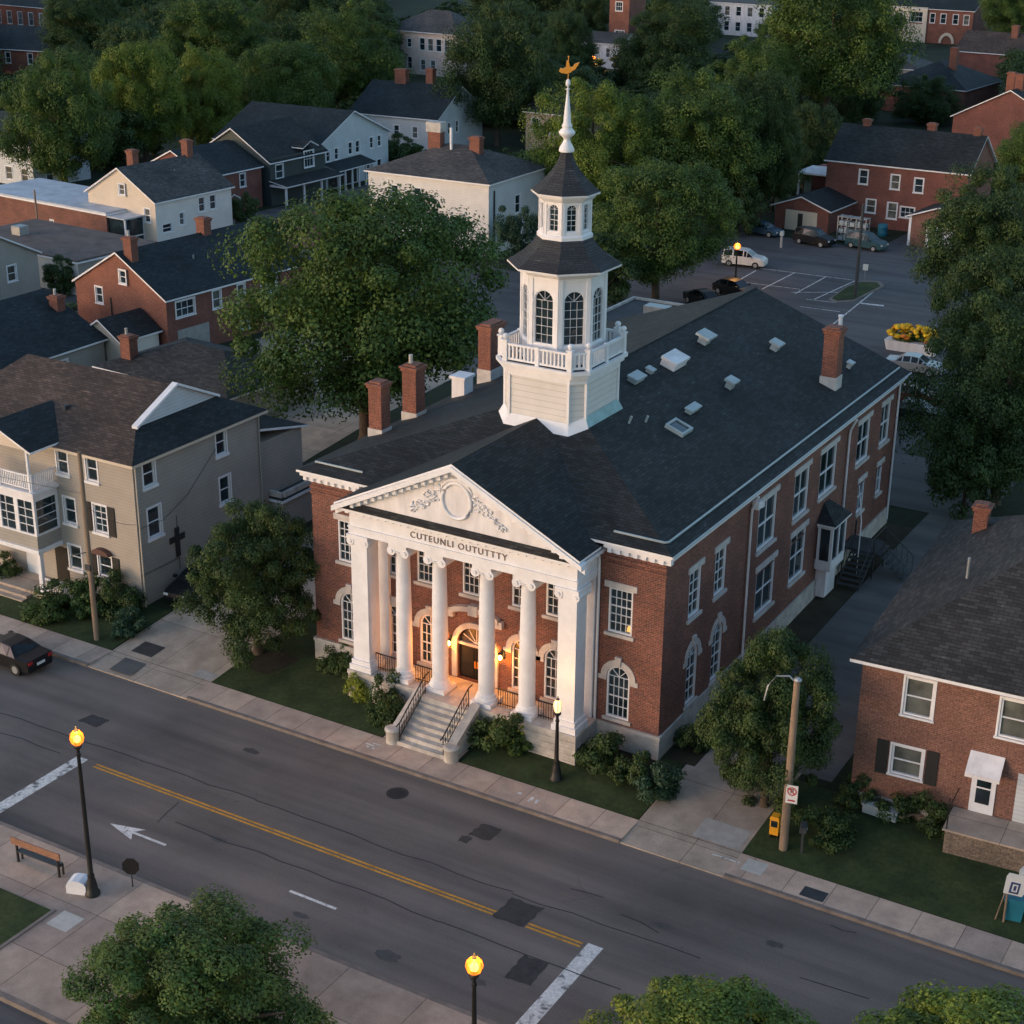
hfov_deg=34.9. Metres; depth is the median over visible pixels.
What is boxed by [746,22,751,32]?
window
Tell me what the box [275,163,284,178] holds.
window
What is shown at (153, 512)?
window
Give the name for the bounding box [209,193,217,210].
window
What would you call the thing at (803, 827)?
mailbox
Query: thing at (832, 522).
bay window
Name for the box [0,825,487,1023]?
plaza paving
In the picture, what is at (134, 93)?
tree
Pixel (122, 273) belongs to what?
window
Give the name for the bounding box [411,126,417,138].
window
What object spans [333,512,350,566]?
window
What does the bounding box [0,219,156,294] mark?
flat shop
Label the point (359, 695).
shrub
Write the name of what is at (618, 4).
window
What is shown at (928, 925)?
sidewalk
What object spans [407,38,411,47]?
window
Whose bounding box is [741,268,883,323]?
parking lines
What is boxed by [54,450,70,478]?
window
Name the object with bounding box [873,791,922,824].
shrub
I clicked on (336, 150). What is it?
window
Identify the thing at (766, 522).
window
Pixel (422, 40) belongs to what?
window
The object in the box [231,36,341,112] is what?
tree
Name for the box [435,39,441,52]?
window
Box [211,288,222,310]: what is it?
window
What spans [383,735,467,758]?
entrance path
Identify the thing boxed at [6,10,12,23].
window
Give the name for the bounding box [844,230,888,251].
parked car
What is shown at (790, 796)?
utility pole
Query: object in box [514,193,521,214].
window
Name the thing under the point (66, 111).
tree
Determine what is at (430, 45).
window
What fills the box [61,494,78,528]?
window
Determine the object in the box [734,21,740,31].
window
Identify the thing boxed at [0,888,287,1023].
plaza lawn
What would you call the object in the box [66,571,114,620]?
hedge
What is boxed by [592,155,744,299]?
tree
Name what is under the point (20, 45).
brick house
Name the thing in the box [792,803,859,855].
shrub
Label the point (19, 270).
house
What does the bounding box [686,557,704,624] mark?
window
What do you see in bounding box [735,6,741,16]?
window
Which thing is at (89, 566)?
utility pole
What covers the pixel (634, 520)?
courthouse
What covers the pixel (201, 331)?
garage door
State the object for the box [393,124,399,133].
window
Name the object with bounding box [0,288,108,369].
cottage
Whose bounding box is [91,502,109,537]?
window
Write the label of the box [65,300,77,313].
shrub
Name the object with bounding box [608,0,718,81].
tree
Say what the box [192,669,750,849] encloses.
drive inset
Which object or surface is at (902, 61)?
tree
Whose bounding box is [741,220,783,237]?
parked car
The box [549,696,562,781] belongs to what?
street lamp
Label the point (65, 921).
paving inset
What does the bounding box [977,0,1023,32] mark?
tree
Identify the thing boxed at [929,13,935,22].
window
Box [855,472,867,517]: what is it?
window
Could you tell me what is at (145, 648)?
drive patch
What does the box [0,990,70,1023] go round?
plaza kerb
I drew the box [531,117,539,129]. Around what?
window
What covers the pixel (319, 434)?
yard paving
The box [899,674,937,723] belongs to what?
window
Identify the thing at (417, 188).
window
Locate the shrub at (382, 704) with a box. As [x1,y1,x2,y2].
[365,667,406,728]
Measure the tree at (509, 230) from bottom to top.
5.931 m
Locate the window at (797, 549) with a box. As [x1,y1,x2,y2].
[787,518,808,588]
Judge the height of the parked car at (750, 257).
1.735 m
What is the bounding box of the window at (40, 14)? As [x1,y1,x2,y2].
[39,13,44,25]
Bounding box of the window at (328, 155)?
[326,149,330,162]
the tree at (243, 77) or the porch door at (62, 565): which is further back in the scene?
the tree at (243, 77)
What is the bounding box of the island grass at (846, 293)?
[832,282,879,300]
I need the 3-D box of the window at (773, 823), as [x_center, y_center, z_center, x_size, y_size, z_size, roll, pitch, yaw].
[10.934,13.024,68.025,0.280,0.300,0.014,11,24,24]
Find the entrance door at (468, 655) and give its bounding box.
[460,629,478,679]
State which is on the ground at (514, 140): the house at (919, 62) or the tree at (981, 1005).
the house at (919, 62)
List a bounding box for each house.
[0,0,77,25]
[0,24,54,73]
[0,111,90,183]
[0,236,41,299]
[0,354,307,607]
[72,216,304,344]
[83,139,234,241]
[92,328,313,414]
[152,139,263,210]
[210,117,344,207]
[212,101,391,190]
[349,68,481,150]
[364,120,546,255]
[393,9,480,77]
[522,91,605,149]
[582,31,636,68]
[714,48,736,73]
[797,118,996,231]
[850,500,1023,871]
[879,47,1003,114]
[892,0,988,44]
[898,51,932,74]
[950,71,1023,158]
[956,25,1023,76]
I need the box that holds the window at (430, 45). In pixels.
[427,38,433,51]
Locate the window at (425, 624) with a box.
[412,605,431,667]
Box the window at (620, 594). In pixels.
[604,579,637,641]
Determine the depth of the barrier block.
64.35 m
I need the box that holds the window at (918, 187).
[912,177,924,193]
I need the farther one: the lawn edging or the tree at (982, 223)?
the tree at (982, 223)
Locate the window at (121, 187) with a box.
[118,183,125,196]
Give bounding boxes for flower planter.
[884,323,940,356]
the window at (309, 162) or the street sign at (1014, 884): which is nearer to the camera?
the street sign at (1014, 884)
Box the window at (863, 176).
[858,168,868,185]
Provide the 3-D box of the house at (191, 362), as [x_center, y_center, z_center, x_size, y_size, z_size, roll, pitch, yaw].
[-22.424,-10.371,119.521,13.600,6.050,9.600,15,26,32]
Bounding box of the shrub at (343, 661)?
[334,651,352,684]
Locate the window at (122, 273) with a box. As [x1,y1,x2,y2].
[118,268,127,285]
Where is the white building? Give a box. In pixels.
[709,0,781,37]
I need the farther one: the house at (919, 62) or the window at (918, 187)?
the house at (919, 62)
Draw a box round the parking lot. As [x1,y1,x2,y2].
[418,227,1016,518]
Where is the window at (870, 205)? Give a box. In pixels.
[864,198,876,213]
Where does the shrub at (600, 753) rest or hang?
on the lawn at (908, 865)
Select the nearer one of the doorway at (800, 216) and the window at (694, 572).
the window at (694, 572)
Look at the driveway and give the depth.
73.16 m
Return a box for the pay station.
[780,231,783,247]
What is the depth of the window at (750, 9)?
396.29 m
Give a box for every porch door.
[26,552,38,573]
[55,546,69,582]
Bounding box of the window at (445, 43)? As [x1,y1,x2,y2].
[444,39,449,52]
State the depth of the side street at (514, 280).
158.77 m
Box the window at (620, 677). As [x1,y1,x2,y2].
[598,656,637,726]
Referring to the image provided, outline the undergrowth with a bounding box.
[0,0,1017,229]
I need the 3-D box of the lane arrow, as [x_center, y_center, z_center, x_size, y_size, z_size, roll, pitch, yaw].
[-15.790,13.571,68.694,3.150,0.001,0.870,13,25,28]
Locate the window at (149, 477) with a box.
[141,460,158,491]
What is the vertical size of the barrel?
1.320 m
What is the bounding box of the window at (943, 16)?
[939,13,946,23]
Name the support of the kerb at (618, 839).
on the street at (722, 928)
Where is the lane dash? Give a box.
[289,890,336,909]
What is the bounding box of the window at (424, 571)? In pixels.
[414,551,431,588]
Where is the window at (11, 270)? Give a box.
[6,263,18,283]
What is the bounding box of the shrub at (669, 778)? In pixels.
[633,760,686,804]
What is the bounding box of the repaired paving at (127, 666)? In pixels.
[110,657,144,675]
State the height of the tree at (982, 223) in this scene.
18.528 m
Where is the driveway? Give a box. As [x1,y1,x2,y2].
[113,532,801,852]
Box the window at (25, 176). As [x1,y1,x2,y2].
[20,167,28,180]
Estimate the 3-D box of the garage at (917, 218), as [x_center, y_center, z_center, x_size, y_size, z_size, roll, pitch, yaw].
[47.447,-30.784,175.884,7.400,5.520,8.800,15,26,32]
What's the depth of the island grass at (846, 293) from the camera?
154.01 m
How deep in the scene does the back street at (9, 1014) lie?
57.91 m
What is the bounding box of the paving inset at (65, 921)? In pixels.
[46,859,768,931]
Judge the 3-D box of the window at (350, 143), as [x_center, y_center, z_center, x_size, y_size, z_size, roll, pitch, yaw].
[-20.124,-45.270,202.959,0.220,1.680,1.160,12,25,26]
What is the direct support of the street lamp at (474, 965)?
on the plaza paving at (36, 960)
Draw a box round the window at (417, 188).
[413,186,421,195]
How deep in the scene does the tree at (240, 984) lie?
54.34 m
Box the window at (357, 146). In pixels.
[355,139,360,153]
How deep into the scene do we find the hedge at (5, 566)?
91.59 m
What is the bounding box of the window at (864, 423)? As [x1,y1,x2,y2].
[854,410,873,469]
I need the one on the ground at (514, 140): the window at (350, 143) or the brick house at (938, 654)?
the brick house at (938, 654)
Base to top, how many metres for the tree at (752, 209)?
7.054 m
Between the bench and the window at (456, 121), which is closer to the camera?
the bench
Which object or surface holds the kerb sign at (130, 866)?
on the plaza paving at (36, 960)
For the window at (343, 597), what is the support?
in the courthouse
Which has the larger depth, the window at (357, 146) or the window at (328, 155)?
the window at (357, 146)
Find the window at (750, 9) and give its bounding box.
[747,7,752,16]
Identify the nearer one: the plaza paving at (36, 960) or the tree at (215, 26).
the plaza paving at (36, 960)
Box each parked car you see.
[0,630,52,675]
[163,561,225,603]
[683,288,719,302]
[712,277,753,293]
[721,246,767,268]
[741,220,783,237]
[793,226,835,247]
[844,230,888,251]
[886,352,944,376]
[898,397,945,419]
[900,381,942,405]
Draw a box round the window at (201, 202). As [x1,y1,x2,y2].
[198,196,206,212]
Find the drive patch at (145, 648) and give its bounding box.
[131,641,164,656]
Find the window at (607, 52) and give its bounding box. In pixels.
[605,47,609,57]
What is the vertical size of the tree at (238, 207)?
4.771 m
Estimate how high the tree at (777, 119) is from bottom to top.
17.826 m
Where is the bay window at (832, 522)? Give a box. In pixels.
[814,499,851,597]
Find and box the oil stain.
[210,748,783,985]
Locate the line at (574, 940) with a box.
[93,764,582,946]
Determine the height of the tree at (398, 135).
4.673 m
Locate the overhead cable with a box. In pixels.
[0,476,80,493]
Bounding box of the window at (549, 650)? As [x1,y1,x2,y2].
[538,639,557,703]
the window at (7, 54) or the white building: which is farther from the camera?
the white building
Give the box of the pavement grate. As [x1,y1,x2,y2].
[799,886,828,901]
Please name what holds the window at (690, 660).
in the courthouse
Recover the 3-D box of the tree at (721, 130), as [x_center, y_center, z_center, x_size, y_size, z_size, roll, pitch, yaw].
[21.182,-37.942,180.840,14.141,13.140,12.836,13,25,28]
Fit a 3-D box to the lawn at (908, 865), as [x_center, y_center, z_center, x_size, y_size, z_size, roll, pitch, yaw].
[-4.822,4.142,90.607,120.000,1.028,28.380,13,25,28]
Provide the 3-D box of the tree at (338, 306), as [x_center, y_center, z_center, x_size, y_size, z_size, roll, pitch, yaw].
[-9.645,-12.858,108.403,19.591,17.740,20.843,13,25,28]
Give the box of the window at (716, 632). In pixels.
[708,612,726,686]
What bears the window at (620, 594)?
in the courthouse
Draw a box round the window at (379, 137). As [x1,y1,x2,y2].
[377,134,381,146]
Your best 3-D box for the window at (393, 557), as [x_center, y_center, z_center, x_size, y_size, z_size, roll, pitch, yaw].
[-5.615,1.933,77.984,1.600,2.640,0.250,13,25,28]
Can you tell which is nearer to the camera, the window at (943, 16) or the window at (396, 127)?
the window at (396, 127)
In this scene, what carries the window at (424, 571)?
in the courthouse
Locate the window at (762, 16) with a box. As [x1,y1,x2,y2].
[758,8,764,17]
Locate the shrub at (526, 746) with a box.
[504,724,533,755]
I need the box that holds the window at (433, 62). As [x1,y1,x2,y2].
[430,60,435,67]
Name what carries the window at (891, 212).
in the brick house at (892, 177)
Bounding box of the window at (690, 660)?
[683,634,701,710]
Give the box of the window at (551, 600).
[542,583,558,621]
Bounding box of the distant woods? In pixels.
[0,0,1023,127]
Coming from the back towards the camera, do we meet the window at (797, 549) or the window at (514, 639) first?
the window at (797, 549)
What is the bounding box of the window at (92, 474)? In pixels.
[84,458,99,485]
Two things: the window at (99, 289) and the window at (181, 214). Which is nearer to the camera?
the window at (99, 289)
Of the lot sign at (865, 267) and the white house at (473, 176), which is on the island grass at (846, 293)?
the lot sign at (865, 267)
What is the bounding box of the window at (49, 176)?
[46,172,54,179]
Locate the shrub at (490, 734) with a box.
[466,710,529,757]
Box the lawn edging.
[0,909,55,949]
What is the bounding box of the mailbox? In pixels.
[799,821,807,852]
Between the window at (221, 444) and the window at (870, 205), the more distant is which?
the window at (870, 205)
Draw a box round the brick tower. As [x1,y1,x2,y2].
[609,0,645,34]
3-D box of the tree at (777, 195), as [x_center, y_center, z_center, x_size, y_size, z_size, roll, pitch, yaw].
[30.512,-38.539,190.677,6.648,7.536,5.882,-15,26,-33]
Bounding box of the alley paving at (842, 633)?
[717,513,959,781]
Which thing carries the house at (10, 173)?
on the ground at (514, 140)
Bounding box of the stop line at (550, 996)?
[0,757,602,1023]
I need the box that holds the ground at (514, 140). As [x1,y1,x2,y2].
[0,0,1023,943]
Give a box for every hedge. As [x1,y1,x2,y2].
[0,549,23,578]
[19,578,85,625]
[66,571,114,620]
[96,566,146,622]
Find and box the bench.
[10,836,64,877]
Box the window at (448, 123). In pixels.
[447,122,450,134]
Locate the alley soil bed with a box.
[595,523,912,792]
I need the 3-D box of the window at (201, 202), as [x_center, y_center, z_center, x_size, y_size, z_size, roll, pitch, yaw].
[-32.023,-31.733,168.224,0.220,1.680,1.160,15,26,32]
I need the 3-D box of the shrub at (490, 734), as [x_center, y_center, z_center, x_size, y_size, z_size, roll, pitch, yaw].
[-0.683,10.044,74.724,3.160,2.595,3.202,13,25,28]
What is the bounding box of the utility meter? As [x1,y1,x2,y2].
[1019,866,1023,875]
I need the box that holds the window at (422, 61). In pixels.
[420,59,425,70]
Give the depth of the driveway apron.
68.75 m
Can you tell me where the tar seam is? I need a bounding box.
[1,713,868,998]
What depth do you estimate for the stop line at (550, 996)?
60.84 m
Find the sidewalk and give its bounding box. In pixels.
[0,615,1023,970]
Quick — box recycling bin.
[1004,894,1023,922]
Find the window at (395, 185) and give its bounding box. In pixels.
[390,183,398,197]
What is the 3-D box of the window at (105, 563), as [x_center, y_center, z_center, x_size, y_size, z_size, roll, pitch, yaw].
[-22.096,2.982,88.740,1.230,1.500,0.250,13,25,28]
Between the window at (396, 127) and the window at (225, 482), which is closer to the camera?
the window at (225, 482)
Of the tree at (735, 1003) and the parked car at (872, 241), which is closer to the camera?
the tree at (735, 1003)
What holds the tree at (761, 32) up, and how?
on the ground at (514, 140)
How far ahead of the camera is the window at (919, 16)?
388.15 m
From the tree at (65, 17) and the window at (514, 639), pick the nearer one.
the window at (514, 639)
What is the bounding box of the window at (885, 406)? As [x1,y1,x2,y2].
[877,394,893,449]
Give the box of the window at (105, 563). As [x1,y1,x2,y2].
[97,555,112,580]
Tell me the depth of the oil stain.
62.18 m
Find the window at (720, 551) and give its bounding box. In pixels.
[712,536,730,602]
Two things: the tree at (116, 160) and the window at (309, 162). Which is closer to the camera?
the window at (309, 162)
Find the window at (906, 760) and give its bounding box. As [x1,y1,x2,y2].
[886,741,925,783]
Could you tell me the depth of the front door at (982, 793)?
67.57 m
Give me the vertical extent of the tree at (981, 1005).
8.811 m
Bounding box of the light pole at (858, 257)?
[853,205,864,297]
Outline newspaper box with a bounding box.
[769,812,781,839]
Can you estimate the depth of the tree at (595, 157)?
171.40 m
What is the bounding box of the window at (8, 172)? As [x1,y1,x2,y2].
[4,165,13,180]
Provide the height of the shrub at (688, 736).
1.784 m
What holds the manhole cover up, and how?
on the street at (722, 928)
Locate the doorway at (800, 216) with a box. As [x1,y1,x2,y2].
[797,213,802,226]
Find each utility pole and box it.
[33,190,37,218]
[71,451,99,640]
[764,675,801,850]
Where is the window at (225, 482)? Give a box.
[218,472,233,507]
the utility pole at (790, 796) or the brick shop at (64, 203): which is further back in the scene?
the brick shop at (64, 203)
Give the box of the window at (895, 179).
[889,174,900,190]
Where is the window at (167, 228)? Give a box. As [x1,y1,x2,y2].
[162,221,173,234]
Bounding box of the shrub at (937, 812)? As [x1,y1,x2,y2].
[909,788,955,839]
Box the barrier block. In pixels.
[66,873,87,895]
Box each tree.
[0,46,121,182]
[34,0,130,51]
[41,254,74,294]
[59,883,338,1023]
[78,98,158,169]
[88,39,193,161]
[149,0,274,83]
[162,41,244,144]
[171,497,321,671]
[207,179,510,439]
[215,60,266,110]
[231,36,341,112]
[232,191,260,223]
[253,0,335,25]
[295,0,415,98]
[388,132,413,161]
[431,0,561,146]
[458,0,609,23]
[493,205,538,257]
[517,76,655,231]
[538,8,600,69]
[558,0,609,31]
[571,972,819,1023]
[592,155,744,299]
[592,231,641,305]
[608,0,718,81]
[622,62,783,228]
[646,115,760,213]
[693,34,803,115]
[693,625,842,819]
[698,41,760,79]
[717,67,809,219]
[721,175,765,235]
[747,17,795,53]
[752,0,927,124]
[752,157,802,212]
[777,100,843,192]
[801,48,892,124]
[839,28,908,98]
[852,979,1023,1023]
[889,74,965,126]
[895,275,1023,506]
[903,159,1023,300]
[924,243,1023,441]
[924,421,1012,519]
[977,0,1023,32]
[993,120,1023,195]
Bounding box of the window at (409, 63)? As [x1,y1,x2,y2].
[407,56,411,68]
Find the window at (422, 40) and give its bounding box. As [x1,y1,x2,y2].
[419,37,424,50]
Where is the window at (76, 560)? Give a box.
[67,542,84,573]
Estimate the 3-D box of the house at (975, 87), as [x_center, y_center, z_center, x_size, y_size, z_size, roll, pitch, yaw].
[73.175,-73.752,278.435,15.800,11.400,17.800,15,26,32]
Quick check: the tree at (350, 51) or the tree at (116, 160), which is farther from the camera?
the tree at (350, 51)
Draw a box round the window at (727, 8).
[724,5,729,15]
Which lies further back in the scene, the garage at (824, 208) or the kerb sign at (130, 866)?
the garage at (824, 208)
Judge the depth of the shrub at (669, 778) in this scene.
70.47 m
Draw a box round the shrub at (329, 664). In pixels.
[316,642,352,674]
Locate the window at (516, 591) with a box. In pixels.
[508,574,536,614]
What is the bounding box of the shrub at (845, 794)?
[832,771,880,810]
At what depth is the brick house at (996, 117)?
222.03 m
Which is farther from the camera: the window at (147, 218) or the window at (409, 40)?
the window at (409, 40)
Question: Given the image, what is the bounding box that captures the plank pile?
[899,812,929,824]
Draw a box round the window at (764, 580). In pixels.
[752,550,777,622]
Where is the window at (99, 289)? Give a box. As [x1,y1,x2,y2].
[94,285,103,304]
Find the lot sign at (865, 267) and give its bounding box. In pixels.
[863,264,867,281]
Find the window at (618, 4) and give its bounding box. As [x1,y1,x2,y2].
[615,1,622,11]
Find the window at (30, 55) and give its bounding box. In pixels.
[27,53,32,64]
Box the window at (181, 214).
[178,211,185,226]
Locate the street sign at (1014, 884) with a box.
[995,873,1023,921]
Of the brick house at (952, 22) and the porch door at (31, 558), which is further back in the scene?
the brick house at (952, 22)
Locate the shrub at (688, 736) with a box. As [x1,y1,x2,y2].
[673,723,710,753]
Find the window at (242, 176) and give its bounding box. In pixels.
[239,172,246,187]
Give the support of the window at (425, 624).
in the courthouse
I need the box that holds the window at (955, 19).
[952,14,958,24]
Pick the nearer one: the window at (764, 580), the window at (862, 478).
the window at (764, 580)
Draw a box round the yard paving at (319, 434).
[238,331,457,461]
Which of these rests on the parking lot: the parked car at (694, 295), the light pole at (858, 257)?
the parked car at (694, 295)
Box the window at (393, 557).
[390,553,395,578]
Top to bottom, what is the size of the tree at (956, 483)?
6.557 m
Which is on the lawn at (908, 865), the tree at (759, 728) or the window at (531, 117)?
the tree at (759, 728)
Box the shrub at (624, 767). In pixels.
[607,750,654,785]
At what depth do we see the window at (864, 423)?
91.30 m
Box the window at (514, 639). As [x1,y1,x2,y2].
[503,630,539,693]
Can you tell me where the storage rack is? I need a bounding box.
[836,214,870,240]
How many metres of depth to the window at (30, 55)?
305.26 m
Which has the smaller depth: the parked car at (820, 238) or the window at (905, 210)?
the parked car at (820, 238)
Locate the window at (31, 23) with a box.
[28,12,33,25]
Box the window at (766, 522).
[755,483,780,556]
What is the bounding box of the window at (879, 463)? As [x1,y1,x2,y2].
[874,456,884,498]
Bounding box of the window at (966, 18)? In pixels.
[963,15,969,25]
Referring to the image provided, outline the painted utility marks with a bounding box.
[366,743,739,862]
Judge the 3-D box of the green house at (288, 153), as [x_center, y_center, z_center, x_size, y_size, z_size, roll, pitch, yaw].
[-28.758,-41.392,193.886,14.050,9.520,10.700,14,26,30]
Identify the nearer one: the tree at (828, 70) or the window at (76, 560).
the window at (76, 560)
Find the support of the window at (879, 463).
in the courthouse
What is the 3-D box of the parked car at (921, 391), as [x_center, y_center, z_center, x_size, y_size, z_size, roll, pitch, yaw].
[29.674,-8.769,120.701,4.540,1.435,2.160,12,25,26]
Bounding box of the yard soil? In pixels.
[244,647,299,674]
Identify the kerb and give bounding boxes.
[0,651,1023,1023]
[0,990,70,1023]
[828,280,883,301]
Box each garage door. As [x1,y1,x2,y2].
[177,322,209,341]
[784,209,817,229]
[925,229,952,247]
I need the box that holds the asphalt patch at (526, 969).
[78,714,548,984]
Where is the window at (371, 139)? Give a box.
[369,136,373,148]
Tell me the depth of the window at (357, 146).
204.34 m
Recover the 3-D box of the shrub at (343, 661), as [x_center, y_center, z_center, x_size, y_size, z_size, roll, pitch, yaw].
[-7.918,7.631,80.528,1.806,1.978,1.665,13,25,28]
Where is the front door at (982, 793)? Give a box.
[968,778,996,815]
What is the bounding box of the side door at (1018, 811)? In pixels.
[1012,773,1023,823]
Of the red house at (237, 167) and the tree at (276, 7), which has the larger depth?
the tree at (276, 7)
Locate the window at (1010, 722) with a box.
[993,695,1023,744]
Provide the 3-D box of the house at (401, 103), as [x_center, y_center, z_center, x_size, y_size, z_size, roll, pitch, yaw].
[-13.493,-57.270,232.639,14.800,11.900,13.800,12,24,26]
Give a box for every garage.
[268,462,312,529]
[771,187,857,233]
[905,196,971,247]
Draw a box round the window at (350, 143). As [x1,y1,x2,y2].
[348,141,353,155]
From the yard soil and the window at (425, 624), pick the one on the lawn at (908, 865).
the yard soil
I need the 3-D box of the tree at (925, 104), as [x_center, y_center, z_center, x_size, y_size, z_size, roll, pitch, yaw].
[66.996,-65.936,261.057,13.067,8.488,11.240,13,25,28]
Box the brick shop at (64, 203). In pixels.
[0,178,144,238]
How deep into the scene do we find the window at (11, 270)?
141.47 m
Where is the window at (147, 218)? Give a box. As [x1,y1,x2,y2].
[143,207,151,223]
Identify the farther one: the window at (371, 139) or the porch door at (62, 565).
the window at (371, 139)
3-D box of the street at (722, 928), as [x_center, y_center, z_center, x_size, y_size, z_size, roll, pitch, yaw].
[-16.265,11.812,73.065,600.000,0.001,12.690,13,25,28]
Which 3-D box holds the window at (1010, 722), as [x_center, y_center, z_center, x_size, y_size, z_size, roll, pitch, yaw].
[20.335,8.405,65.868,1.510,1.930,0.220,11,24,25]
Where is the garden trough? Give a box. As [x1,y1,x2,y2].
[861,800,898,822]
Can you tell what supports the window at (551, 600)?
in the courthouse
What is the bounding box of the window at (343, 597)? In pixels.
[333,583,353,645]
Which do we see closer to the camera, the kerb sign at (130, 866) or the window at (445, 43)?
the kerb sign at (130, 866)
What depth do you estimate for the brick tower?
334.00 m
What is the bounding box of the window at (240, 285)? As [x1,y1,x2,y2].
[236,282,245,299]
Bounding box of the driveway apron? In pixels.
[88,651,741,876]
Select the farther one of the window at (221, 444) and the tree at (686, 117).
the tree at (686, 117)
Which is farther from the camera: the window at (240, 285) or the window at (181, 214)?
the window at (181, 214)
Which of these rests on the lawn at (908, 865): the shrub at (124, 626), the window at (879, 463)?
the shrub at (124, 626)
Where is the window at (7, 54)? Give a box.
[4,51,11,63]
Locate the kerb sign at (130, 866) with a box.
[122,858,138,886]
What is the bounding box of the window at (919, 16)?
[910,12,922,22]
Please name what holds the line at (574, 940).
on the street at (722, 928)
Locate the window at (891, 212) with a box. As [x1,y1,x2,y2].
[885,201,897,219]
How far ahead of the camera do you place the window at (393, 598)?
79.63 m
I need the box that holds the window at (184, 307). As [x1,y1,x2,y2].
[175,296,196,319]
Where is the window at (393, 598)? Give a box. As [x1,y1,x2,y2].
[391,596,396,657]
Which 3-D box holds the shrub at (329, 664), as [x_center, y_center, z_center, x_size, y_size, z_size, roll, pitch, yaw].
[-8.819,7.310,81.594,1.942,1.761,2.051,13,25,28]
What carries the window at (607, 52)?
in the white house at (603, 39)
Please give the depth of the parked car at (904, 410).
116.44 m
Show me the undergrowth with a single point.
(347, 103)
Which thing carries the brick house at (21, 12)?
on the ground at (514, 140)
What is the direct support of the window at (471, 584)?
in the courthouse
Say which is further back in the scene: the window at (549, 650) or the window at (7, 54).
the window at (7, 54)
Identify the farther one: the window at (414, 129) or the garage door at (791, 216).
the window at (414, 129)
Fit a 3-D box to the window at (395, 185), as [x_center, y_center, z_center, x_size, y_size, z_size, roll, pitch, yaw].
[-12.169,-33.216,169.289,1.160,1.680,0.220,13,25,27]
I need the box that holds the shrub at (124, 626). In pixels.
[109,604,151,638]
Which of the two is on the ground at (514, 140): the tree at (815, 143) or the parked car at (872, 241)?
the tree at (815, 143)
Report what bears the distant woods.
on the ground at (514, 140)
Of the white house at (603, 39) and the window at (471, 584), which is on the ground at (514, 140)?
the white house at (603, 39)
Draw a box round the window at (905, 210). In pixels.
[898,206,915,218]
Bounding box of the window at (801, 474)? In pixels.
[791,458,812,525]
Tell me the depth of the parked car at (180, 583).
88.39 m
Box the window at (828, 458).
[817,435,840,503]
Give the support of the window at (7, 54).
in the brick house at (20, 45)
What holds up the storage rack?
on the ground at (514, 140)
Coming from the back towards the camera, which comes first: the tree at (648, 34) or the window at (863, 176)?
the tree at (648, 34)
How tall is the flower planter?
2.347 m
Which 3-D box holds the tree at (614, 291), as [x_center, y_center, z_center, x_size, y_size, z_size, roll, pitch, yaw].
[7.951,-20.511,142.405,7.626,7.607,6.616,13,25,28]
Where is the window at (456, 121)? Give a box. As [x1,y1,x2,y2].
[455,119,458,132]
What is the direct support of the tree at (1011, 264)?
on the ground at (514, 140)
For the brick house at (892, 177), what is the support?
on the ground at (514, 140)
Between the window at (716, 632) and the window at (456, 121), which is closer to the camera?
the window at (716, 632)
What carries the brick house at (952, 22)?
on the ground at (514, 140)
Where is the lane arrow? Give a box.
[110,823,166,845]
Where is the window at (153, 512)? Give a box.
[146,502,164,542]
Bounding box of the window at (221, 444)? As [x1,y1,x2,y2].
[214,430,229,459]
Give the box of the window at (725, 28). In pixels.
[723,21,729,30]
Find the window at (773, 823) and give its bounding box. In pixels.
[771,820,777,827]
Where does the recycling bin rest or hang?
on the lawn at (908, 865)
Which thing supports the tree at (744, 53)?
on the ground at (514, 140)
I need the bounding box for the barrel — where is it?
[877,223,887,236]
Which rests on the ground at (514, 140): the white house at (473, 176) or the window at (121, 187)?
the white house at (473, 176)
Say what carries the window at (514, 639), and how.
in the courthouse
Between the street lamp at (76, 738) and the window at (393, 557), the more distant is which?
the window at (393, 557)
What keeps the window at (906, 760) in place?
in the brick house at (938, 654)
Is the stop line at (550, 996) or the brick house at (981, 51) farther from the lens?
the brick house at (981, 51)
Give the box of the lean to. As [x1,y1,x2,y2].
[90,308,162,361]
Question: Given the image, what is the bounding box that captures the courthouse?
[296,56,913,765]
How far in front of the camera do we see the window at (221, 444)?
91.21 m
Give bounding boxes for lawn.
[0,593,1023,942]
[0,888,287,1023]
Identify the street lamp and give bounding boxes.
[69,726,100,898]
[465,953,482,1023]
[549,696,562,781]
[734,242,740,277]
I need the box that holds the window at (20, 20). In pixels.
[17,11,22,24]
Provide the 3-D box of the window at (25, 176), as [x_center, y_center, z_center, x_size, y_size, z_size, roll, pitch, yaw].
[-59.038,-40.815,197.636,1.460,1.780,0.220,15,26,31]
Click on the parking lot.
(900, 295)
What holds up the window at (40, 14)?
in the brick house at (21, 12)
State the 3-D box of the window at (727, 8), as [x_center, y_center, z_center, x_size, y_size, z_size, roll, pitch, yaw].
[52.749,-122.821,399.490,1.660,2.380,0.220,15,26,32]
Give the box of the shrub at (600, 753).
[572,730,626,776]
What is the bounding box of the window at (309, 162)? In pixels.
[303,149,314,168]
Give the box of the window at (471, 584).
[459,562,479,600]
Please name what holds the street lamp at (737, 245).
on the parking lot
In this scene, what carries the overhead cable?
attached to the utility pole at (89, 566)
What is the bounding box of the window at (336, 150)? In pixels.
[334,147,339,160]
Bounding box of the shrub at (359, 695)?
[342,672,371,702]
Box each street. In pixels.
[0,656,1023,1023]
[0,1001,47,1023]
[41,184,519,312]
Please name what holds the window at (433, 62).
in the house at (422, 46)
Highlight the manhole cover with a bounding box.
[386,787,408,798]

